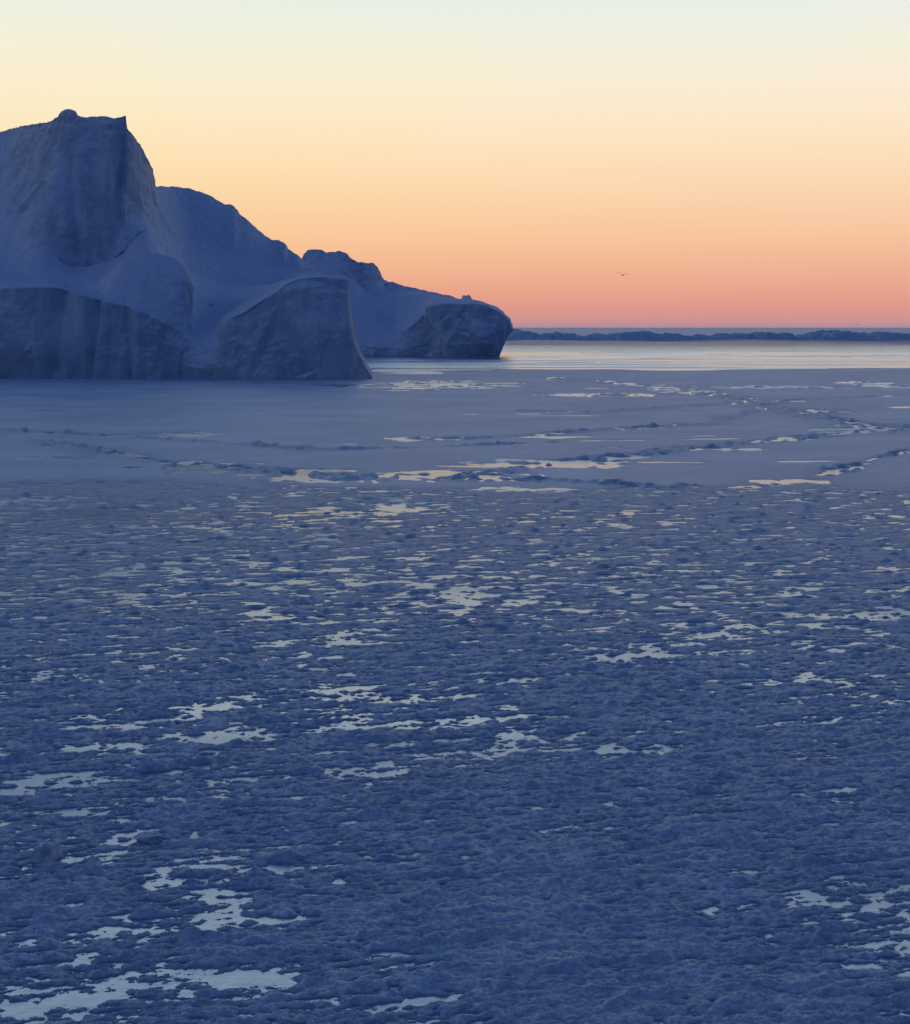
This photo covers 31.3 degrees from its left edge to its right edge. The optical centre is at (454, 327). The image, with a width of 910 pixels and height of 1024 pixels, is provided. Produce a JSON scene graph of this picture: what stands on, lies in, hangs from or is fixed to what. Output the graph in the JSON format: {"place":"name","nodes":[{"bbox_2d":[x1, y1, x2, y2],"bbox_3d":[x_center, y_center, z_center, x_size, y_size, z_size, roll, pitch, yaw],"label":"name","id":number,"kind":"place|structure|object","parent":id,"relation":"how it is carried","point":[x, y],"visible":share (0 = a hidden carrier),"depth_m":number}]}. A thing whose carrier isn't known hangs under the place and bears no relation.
{"place":"outdoors","nodes":[
{"label":"outdoors","id":0,"kind":"place"},
{"bbox_2d":[0,327,909,1023],"bbox_3d":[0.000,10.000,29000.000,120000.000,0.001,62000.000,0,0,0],"label":"sea water","id":1,"kind":"structure","parent":0,"point":[676,357],"depth_m":56.49},
{"bbox_2d":[31,841,61,863],"bbox_3d":[-7.651,9.869,30.408,0.440,0.436,0.511,0,0,16],"label":"ice block","id":2,"kind":"object","parent":1,"relation":"on","point":[42,852],"depth_m":30.24},
{"bbox_2d":[136,831,161,844],"bbox_3d":[-5.961,9.967,31.603,0.504,0.225,0.543,0,0,-30],"label":"ice block","id":3,"kind":"object","parent":1,"relation":"on","point":[149,837],"depth_m":31.47},
{"bbox_2d":[0,109,372,379],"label":"iceberg","id":4,"kind":"object","parent":1,"relation":"on","point":[116,262],"visible":0.96,"depth_m":324.98},
{"bbox_2d":[302,249,513,356],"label":"iceberg","id":5,"kind":"object","parent":1,"relation":"on","point":[392,319],"visible":0.58,"depth_m":547.99},
{"bbox_2d":[0,328,909,1023],"bbox_3d":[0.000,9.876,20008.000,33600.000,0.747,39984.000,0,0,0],"label":"sea ice","id":6,"kind":"structure","parent":1,"relation":"on","point":[502,924],"depth_m":43.22},
{"bbox_2d":[0,0,909,326],"label":"sky","id":7,"kind":"structure","parent":0,"point":[744,163]},
{"bbox_2d":[504,329,909,344],"bbox_3d":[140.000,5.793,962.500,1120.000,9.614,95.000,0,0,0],"label":"distant ice ridge","id":8,"kind":"structure","parent":0,"point":[641,337],"depth_m":924.34}
]}

